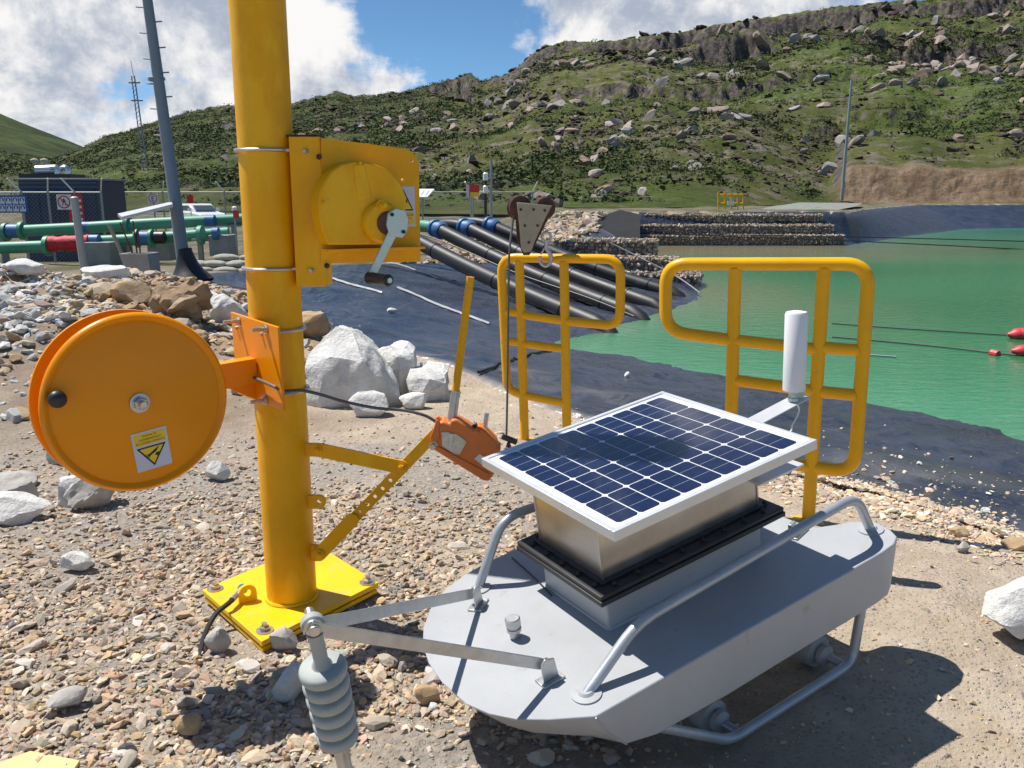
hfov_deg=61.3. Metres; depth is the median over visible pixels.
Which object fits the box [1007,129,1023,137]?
hillside boulder
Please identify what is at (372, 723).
loose stone
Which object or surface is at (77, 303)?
rubble rock
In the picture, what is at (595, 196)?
hillside boulder
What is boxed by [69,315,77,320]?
rubble rock
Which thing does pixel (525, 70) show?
hillside boulder
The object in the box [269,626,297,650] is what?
rock
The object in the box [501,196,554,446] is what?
hook block
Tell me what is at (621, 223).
geotextile ramp
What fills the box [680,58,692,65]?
hillside boulder
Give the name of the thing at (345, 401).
steel rope
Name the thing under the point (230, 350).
rubble rock
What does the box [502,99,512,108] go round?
hillside boulder
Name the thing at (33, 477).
rock
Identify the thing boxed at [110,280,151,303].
rock
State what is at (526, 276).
pipe
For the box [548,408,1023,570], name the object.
shore pebbles
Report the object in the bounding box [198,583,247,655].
ground cable
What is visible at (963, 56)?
hillside boulder
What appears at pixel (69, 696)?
rock
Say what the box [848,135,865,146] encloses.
hillside boulder
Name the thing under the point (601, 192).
hillside boulder
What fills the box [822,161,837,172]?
hillside boulder
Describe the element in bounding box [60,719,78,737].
loose stone
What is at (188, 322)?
rubble rock
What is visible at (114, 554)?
loose stone
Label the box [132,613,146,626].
loose stone
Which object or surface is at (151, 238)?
green pipeline
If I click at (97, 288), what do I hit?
rubble rock
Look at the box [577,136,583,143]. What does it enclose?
hillside boulder
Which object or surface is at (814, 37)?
hillside boulder
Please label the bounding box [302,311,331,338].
rock
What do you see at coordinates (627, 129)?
hillside boulder
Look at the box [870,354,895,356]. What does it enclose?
float line
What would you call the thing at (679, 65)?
hillside boulder
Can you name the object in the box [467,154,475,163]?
hillside boulder
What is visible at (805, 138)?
hillside boulder
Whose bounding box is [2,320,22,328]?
rubble rock
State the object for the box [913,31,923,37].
hillside boulder
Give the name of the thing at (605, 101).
hillside boulder
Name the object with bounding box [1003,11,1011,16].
hillside boulder
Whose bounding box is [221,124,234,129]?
hillside boulder
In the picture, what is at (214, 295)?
rock
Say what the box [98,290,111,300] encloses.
rubble rock
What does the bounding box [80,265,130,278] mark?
rock
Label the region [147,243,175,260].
concrete block
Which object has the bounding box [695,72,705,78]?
hillside boulder
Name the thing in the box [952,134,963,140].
hillside boulder
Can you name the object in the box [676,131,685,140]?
hillside boulder
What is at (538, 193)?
hillside boulder
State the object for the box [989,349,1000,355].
float
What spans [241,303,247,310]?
rubble rock
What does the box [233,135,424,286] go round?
hand winch
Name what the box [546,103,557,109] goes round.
hillside boulder
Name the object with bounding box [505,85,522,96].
hillside boulder
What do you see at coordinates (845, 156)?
lamp pole
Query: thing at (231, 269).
sandbag
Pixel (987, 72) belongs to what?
hillside boulder
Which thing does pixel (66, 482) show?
rock
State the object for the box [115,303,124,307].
rubble rock
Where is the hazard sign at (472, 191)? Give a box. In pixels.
[466,185,478,256]
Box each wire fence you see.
[0,178,105,262]
[125,181,537,247]
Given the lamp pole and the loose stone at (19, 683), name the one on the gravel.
the loose stone at (19, 683)
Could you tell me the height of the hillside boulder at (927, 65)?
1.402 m
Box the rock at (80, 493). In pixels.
[63,479,114,509]
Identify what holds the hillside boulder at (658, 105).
on the hillside
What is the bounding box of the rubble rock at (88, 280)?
[79,276,93,284]
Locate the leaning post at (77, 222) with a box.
[70,196,87,273]
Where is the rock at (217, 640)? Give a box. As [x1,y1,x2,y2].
[204,626,230,653]
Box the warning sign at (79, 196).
[69,194,84,222]
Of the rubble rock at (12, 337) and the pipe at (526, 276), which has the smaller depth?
the rubble rock at (12, 337)
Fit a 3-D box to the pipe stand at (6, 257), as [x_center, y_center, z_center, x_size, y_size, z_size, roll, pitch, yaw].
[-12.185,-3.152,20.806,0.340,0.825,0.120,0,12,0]
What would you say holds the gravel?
on the ground
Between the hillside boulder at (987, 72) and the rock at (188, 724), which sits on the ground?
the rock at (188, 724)
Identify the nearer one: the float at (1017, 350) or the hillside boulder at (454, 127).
the float at (1017, 350)
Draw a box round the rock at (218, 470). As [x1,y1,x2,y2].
[205,461,230,480]
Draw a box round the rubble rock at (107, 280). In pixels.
[101,278,112,282]
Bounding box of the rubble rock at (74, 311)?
[69,309,80,314]
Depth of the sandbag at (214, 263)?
16.51 m
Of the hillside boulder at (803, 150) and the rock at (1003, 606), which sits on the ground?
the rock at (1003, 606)
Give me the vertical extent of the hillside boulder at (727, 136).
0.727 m
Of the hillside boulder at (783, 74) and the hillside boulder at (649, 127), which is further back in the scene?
the hillside boulder at (783, 74)
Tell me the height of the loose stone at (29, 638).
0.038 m
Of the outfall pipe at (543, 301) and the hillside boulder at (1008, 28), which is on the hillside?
the hillside boulder at (1008, 28)
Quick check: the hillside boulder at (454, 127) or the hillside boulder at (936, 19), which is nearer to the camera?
the hillside boulder at (454, 127)
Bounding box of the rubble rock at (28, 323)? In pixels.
[22,321,36,326]
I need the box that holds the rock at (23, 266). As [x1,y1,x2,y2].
[0,258,44,274]
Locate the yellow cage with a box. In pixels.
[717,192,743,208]
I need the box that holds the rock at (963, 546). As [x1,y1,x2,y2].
[956,541,969,552]
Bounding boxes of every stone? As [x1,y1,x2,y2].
[8,718,36,738]
[9,621,35,632]
[10,677,28,688]
[15,658,35,669]
[16,639,47,655]
[24,634,38,645]
[52,578,75,591]
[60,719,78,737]
[104,550,120,558]
[112,747,133,758]
[117,742,136,749]
[118,750,137,767]
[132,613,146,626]
[160,642,175,653]
[171,600,185,612]
[174,609,194,618]
[176,696,200,707]
[196,522,210,532]
[202,686,225,696]
[226,728,245,740]
[235,659,259,673]
[235,730,250,742]
[240,749,269,763]
[271,665,287,676]
[291,718,311,728]
[360,715,392,731]
[373,666,386,684]
[377,653,397,666]
[387,308,397,313]
[421,670,439,684]
[425,664,432,673]
[447,541,469,550]
[527,748,554,766]
[981,507,990,511]
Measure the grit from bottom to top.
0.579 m
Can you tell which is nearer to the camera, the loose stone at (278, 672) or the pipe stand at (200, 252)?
the loose stone at (278, 672)
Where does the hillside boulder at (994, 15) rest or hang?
on the hillside
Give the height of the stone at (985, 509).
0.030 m
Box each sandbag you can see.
[197,260,204,266]
[203,267,213,270]
[204,260,226,267]
[213,254,238,260]
[213,267,238,271]
[226,260,244,267]
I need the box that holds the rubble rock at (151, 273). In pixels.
[144,270,159,277]
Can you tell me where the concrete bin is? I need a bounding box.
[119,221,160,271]
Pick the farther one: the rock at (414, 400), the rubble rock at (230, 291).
the rubble rock at (230, 291)
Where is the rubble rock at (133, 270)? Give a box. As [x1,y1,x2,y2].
[130,268,140,274]
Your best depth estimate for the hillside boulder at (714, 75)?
176.78 m
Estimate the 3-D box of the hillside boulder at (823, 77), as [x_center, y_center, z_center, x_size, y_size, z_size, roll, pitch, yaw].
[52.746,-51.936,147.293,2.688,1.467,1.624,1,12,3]
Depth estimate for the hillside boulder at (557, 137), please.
94.78 m
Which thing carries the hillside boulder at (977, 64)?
on the hillside
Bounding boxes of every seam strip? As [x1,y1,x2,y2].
[332,277,381,292]
[383,262,438,278]
[397,286,489,322]
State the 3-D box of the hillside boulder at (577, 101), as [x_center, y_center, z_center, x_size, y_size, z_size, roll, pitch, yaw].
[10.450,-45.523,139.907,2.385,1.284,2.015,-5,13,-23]
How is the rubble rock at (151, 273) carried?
on the rubble at (105, 305)
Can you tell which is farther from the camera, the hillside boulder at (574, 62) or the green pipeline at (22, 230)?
the hillside boulder at (574, 62)
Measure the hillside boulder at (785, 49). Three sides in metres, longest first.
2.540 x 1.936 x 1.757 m
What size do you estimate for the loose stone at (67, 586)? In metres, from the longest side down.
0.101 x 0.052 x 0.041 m
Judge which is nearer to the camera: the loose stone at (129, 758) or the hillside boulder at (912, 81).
the loose stone at (129, 758)
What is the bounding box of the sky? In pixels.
[0,0,925,146]
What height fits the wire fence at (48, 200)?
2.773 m
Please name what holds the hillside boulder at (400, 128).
on the hillside
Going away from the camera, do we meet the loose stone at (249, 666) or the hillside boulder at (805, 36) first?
the loose stone at (249, 666)
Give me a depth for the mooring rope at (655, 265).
21.65 m
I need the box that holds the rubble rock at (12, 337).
[5,331,21,341]
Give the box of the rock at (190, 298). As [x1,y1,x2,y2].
[149,277,212,318]
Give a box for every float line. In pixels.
[832,323,1006,335]
[832,336,1015,355]
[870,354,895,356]
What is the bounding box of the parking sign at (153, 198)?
[147,194,158,230]
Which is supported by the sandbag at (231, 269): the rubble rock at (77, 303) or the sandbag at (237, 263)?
the sandbag at (237, 263)
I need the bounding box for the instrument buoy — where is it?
[303,310,896,744]
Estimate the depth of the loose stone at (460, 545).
3.52 m
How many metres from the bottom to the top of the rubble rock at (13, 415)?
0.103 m
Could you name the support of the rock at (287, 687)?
on the ground
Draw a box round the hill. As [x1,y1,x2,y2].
[0,114,82,157]
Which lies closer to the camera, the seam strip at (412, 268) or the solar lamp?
the seam strip at (412, 268)
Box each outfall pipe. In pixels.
[420,216,685,296]
[420,219,650,319]
[420,235,618,332]
[428,218,658,308]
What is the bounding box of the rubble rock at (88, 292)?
[83,286,92,296]
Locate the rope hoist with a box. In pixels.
[429,276,500,480]
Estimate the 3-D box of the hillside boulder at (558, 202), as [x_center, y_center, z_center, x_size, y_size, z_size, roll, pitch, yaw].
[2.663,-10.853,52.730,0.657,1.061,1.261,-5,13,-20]
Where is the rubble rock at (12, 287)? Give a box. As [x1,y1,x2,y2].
[0,284,18,289]
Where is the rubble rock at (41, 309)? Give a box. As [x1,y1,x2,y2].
[35,307,48,311]
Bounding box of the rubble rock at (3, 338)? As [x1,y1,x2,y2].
[0,335,9,341]
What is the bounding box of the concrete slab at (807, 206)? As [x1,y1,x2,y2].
[763,202,861,209]
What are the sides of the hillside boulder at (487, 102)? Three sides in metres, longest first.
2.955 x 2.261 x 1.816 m
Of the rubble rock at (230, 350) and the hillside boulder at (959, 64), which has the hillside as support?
the hillside boulder at (959, 64)
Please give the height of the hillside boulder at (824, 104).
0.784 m
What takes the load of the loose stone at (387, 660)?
on the gravel
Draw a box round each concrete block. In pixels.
[84,241,122,265]
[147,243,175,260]
[208,234,237,255]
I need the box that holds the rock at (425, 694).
[414,683,439,705]
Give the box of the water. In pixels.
[555,228,1023,440]
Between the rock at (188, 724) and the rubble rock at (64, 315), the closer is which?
the rock at (188, 724)
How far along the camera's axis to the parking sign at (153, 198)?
31.79 m
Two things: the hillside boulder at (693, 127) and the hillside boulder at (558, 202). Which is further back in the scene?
the hillside boulder at (693, 127)
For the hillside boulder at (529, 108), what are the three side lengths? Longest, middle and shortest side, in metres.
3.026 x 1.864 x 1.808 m
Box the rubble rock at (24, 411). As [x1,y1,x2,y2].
[15,406,29,419]
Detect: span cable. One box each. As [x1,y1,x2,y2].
[640,233,1014,248]
[659,234,1023,241]
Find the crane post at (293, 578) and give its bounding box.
[203,0,433,651]
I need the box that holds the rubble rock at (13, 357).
[9,353,22,361]
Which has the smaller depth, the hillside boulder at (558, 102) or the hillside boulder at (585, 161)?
the hillside boulder at (585, 161)
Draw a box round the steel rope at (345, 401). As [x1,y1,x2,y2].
[253,376,435,422]
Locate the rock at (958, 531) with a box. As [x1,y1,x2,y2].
[948,526,969,537]
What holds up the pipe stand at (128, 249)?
on the ground
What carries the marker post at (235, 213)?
on the ground
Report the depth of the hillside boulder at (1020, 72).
131.76 m
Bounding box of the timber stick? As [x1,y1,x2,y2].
[107,223,122,253]
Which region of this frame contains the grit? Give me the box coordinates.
[0,304,1023,767]
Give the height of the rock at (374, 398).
0.181 m
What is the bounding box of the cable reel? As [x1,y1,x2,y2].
[28,309,309,490]
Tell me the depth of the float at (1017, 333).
13.52 m
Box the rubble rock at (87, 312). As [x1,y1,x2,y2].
[80,308,98,316]
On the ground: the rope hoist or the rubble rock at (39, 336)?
the rubble rock at (39, 336)
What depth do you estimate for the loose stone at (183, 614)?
2.94 m
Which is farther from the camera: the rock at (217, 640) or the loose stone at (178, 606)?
the loose stone at (178, 606)
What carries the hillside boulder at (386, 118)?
on the hillside
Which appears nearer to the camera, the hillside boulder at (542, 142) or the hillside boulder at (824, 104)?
the hillside boulder at (542, 142)
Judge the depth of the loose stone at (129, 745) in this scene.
2.19 m
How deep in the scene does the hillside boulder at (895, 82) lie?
130.17 m
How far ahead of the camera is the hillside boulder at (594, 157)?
77.26 m
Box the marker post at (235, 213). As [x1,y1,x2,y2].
[232,206,238,245]
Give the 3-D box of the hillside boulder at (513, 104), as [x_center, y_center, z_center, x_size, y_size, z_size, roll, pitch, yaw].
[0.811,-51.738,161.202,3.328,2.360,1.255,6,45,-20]
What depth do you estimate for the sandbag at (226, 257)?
16.64 m
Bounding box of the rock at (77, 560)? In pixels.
[59,551,94,570]
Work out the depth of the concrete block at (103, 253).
18.75 m
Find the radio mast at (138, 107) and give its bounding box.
[129,63,147,170]
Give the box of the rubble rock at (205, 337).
[201,335,207,341]
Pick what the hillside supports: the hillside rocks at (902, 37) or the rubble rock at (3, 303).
the hillside rocks at (902, 37)
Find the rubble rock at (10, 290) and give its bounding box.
[3,288,17,292]
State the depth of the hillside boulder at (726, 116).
99.79 m
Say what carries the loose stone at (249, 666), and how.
on the gravel
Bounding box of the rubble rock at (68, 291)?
[59,289,72,294]
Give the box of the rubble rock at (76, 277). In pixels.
[66,274,81,280]
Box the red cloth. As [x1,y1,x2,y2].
[46,234,88,251]
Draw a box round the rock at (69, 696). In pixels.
[46,685,87,708]
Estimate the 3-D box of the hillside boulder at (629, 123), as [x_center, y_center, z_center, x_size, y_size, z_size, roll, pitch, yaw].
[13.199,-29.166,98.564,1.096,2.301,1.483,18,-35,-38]
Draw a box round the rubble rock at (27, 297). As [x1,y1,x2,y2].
[19,295,36,303]
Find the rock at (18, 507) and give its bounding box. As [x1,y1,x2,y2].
[0,491,50,525]
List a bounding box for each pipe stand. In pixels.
[0,237,9,262]
[120,230,132,252]
[191,239,208,260]
[226,224,240,255]
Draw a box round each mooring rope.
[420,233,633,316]
[609,242,700,292]
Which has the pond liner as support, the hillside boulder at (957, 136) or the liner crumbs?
the liner crumbs
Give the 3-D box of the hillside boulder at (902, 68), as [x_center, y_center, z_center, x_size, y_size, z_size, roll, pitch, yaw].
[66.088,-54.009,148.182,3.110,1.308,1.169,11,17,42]
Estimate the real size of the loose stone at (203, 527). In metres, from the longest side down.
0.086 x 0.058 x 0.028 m
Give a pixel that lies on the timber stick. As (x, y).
(114, 237)
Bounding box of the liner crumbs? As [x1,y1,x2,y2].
[823,425,1023,527]
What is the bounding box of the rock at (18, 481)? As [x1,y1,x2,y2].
[0,472,38,496]
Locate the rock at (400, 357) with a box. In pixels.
[378,340,416,394]
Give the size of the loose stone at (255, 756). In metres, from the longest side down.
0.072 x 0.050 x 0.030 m
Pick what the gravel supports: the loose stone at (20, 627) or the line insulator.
the loose stone at (20, 627)
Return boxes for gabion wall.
[552,236,703,286]
[640,213,845,245]
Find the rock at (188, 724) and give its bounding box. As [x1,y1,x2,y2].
[174,713,200,734]
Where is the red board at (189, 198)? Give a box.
[187,195,193,202]
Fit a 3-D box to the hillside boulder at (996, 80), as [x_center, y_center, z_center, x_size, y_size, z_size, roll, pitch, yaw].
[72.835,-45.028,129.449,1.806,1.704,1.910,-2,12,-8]
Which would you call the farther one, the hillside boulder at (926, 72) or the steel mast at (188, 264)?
the hillside boulder at (926, 72)
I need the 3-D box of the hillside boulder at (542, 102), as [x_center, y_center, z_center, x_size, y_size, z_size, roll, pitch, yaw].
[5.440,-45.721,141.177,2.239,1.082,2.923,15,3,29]
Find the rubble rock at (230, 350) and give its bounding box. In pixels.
[226,347,233,354]
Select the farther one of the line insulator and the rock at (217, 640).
the rock at (217, 640)
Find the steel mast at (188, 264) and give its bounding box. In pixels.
[118,0,213,279]
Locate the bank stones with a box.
[400,210,607,263]
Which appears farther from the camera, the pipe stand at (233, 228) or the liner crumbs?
the pipe stand at (233, 228)
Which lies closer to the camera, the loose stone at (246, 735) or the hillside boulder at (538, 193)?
the loose stone at (246, 735)
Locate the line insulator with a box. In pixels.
[298,607,358,767]
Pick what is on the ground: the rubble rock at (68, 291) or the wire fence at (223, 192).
the wire fence at (223, 192)
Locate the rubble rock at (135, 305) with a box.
[123,301,138,309]
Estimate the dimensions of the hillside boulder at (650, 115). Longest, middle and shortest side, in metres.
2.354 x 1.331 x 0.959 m
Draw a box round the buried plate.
[0,751,79,767]
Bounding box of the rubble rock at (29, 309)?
[22,307,33,312]
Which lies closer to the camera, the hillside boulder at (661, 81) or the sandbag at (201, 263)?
the sandbag at (201, 263)
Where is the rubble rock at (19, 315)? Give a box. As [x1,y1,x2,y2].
[12,311,30,320]
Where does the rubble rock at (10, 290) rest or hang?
on the rubble at (105, 305)
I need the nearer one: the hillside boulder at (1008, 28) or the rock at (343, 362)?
the rock at (343, 362)
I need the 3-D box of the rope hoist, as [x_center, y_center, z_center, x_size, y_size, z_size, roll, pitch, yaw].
[-0.154,-0.013,2.792,0.234,0.668,0.092,0,12,0]
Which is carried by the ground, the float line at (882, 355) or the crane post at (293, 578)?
the crane post at (293, 578)
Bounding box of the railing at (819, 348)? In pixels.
[659,257,874,524]
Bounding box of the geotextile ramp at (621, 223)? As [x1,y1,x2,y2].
[600,210,639,238]
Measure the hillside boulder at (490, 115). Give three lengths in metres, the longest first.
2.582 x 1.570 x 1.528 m
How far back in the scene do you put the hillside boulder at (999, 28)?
193.15 m
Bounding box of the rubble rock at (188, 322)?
[175,317,194,326]
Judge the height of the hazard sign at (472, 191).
2.758 m
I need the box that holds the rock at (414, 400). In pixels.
[399,392,425,409]
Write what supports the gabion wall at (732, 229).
on the ground
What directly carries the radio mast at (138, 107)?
on the hillside
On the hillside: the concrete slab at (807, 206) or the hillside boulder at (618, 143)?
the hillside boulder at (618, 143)
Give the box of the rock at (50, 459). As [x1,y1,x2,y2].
[46,453,58,464]
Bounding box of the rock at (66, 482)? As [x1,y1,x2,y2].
[57,475,78,507]
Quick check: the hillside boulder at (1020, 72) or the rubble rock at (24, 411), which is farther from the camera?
the hillside boulder at (1020, 72)
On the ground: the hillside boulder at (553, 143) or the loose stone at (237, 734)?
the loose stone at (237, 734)
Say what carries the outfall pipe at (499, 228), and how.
on the pond liner
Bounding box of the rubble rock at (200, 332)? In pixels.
[194,329,208,335]
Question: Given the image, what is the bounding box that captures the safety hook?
[538,231,552,267]
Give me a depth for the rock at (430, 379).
6.02 m
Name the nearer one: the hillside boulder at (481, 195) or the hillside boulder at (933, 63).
the hillside boulder at (481, 195)
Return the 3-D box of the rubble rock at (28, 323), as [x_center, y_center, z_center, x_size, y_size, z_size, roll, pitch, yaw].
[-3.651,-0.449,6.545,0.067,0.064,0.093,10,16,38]
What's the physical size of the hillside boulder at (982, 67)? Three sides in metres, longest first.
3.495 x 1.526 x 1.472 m
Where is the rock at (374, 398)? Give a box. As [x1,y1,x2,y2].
[348,390,388,416]
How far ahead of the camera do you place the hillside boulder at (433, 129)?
150.16 m
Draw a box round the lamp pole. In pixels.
[840,80,852,200]
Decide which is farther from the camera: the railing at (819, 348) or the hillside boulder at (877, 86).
the hillside boulder at (877, 86)
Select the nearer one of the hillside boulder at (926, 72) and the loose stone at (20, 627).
the loose stone at (20, 627)
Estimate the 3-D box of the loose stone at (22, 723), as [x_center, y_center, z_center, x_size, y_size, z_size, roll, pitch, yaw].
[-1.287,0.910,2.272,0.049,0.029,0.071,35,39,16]
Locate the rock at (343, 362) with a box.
[305,325,400,407]
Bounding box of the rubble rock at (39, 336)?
[32,332,46,340]
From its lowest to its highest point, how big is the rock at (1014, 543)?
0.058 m
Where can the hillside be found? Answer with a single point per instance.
(977, 177)
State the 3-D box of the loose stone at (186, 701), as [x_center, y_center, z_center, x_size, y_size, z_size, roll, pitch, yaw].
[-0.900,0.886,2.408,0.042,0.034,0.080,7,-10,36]
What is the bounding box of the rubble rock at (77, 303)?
[68,300,83,307]
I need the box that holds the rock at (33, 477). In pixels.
[0,470,37,485]
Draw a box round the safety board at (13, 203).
[0,195,28,212]
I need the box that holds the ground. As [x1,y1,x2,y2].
[0,202,1023,767]
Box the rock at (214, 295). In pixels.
[210,291,218,300]
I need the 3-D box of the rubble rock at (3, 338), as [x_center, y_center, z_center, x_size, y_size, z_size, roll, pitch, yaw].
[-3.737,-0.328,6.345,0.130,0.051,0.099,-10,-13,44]
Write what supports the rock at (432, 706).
on the ground
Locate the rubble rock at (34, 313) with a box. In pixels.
[29,308,41,318]
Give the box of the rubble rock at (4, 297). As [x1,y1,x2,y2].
[0,294,10,301]
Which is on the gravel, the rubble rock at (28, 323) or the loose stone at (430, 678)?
the loose stone at (430, 678)
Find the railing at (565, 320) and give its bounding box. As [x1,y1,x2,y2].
[497,253,624,440]
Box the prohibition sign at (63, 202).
[56,194,71,209]
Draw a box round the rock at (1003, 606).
[981,576,1023,639]
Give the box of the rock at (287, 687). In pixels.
[271,662,301,703]
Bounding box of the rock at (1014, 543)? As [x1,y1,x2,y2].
[1000,536,1023,550]
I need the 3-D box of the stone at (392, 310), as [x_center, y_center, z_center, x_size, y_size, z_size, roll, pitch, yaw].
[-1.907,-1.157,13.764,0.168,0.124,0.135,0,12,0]
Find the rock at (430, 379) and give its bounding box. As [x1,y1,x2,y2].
[406,360,449,401]
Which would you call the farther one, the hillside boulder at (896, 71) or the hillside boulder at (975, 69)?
the hillside boulder at (896, 71)
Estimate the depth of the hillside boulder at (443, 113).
176.63 m
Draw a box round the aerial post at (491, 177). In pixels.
[488,160,495,217]
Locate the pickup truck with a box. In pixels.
[170,204,225,230]
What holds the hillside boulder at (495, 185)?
on the hillside
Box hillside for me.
[0,0,1023,214]
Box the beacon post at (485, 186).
[483,172,487,217]
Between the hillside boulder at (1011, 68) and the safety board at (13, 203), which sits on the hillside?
the hillside boulder at (1011, 68)
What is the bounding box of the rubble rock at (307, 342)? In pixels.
[304,339,310,348]
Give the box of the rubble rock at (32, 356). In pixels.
[27,353,37,360]
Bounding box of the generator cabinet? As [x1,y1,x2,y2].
[14,158,126,261]
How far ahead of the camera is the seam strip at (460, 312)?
14.99 m
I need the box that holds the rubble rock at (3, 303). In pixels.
[0,300,7,308]
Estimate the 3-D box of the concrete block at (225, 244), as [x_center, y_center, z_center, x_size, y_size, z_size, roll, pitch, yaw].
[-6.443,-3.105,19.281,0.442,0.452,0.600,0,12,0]
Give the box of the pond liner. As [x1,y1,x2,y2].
[201,204,1023,538]
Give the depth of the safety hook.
4.69 m
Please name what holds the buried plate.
on the gravel
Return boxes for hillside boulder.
[220,154,229,159]
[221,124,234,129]
[383,116,392,121]
[396,125,404,131]
[409,107,419,114]
[413,146,427,151]
[430,128,440,132]
[441,111,450,116]
[446,119,458,122]
[449,123,459,130]
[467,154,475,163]
[474,190,483,199]
[484,98,492,105]
[485,113,496,119]
[493,181,498,188]
[494,98,503,104]
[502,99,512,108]
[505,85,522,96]
[506,79,513,86]
[508,101,520,108]
[513,79,524,86]
[521,68,529,74]
[526,105,537,110]
[530,191,547,199]
[538,136,547,147]
[539,61,545,68]
[540,100,547,104]
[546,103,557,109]
[551,141,560,149]
[553,198,562,206]
[554,99,566,106]
[554,135,562,141]
[558,59,572,68]
[563,128,579,133]
[569,99,584,105]
[571,59,578,65]
[575,158,591,165]
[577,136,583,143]
[588,169,603,175]
[590,154,599,161]
[590,194,603,200]
[594,184,612,195]
[596,146,608,155]
[597,189,607,195]
[601,99,610,104]
[605,121,613,126]
[607,134,618,144]
[609,117,623,123]
[610,140,627,146]
[620,126,636,133]
[623,120,631,127]
[637,187,646,194]
[641,57,657,66]
[642,125,653,131]
[643,109,656,121]
[648,49,658,58]
[653,102,661,107]
[654,76,667,86]
[673,61,682,68]
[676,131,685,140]
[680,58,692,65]
[686,107,701,114]
[686,125,696,132]
[687,162,701,169]
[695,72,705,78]
[707,72,718,79]
[707,106,729,113]
[717,23,725,33]
[719,112,733,119]
[722,133,736,139]
[725,72,740,78]
[731,112,743,120]
[738,113,752,120]
[753,30,768,47]
[756,59,768,68]
[775,71,791,79]
[782,46,790,52]
[788,33,801,44]
[788,105,801,111]
[799,148,808,153]
[801,33,812,41]
[801,136,809,141]
[808,34,820,41]
[813,75,829,81]
[816,102,832,107]
[817,169,827,174]
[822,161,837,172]
[834,135,845,145]
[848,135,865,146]
[854,25,864,30]
[866,129,882,135]
[868,28,885,37]
[870,83,884,90]
[874,73,886,77]
[887,68,898,74]
[888,64,906,72]
[889,79,902,86]
[903,0,916,4]
[904,38,917,46]
[906,78,918,85]
[907,29,916,36]
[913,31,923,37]
[917,68,931,76]
[921,63,931,67]
[930,60,939,66]
[931,15,940,24]
[934,30,946,35]
[935,35,946,43]
[936,76,947,86]
[950,68,962,76]
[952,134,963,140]
[953,60,966,68]
[956,53,969,60]
[967,62,979,67]
[968,67,978,75]
[978,64,994,73]
[979,70,993,75]
[987,12,1000,18]
[990,66,1000,72]
[993,77,1004,83]
[996,26,1003,31]
[1002,24,1016,34]
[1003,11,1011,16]
[1003,65,1017,73]
[1004,54,1021,63]
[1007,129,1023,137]
[1015,70,1023,75]
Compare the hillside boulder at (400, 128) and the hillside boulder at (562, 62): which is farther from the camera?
the hillside boulder at (562, 62)
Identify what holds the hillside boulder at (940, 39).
on the hillside
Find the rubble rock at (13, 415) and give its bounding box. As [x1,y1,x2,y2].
[6,408,22,422]
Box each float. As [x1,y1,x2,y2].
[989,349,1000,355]
[1007,328,1023,339]
[1010,345,1023,355]
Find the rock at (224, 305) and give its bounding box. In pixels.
[207,293,247,322]
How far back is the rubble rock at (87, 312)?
6.87 m
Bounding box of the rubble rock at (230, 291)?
[221,288,235,295]
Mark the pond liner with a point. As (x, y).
(599, 382)
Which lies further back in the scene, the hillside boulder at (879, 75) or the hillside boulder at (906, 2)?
the hillside boulder at (906, 2)
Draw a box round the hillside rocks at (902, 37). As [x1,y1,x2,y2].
[101,0,1023,207]
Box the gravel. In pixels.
[0,427,646,767]
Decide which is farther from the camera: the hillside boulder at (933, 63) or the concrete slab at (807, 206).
the hillside boulder at (933, 63)
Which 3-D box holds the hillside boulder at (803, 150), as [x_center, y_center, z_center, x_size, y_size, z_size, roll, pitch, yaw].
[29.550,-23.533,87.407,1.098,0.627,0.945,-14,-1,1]
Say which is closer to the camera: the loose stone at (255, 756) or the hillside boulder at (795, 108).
the loose stone at (255, 756)
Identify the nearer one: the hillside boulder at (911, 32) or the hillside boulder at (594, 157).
the hillside boulder at (594, 157)
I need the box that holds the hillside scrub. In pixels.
[0,0,1023,205]
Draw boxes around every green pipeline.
[0,214,241,240]
[0,226,229,255]
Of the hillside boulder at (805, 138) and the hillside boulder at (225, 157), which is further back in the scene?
the hillside boulder at (225, 157)
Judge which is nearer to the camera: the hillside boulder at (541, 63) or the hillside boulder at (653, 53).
the hillside boulder at (653, 53)
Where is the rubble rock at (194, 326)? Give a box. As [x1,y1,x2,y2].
[190,324,201,329]
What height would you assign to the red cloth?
0.386 m
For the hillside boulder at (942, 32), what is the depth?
192.37 m
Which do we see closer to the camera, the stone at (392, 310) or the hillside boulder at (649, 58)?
the stone at (392, 310)
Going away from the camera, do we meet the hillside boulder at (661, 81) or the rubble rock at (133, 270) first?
the rubble rock at (133, 270)
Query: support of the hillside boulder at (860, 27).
on the hillside
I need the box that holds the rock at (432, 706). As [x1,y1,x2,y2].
[428,702,437,710]
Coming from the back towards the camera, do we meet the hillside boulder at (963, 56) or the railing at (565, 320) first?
the hillside boulder at (963, 56)
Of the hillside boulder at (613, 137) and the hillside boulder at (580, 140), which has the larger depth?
the hillside boulder at (580, 140)
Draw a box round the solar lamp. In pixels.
[419,189,433,218]
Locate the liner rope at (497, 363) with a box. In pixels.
[477,350,549,373]
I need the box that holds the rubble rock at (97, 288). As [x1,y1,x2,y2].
[86,282,111,300]
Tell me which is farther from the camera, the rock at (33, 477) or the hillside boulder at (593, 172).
the hillside boulder at (593, 172)
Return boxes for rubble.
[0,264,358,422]
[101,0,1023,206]
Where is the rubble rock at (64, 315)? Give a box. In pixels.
[58,311,72,320]
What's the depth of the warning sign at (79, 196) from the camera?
23.65 m

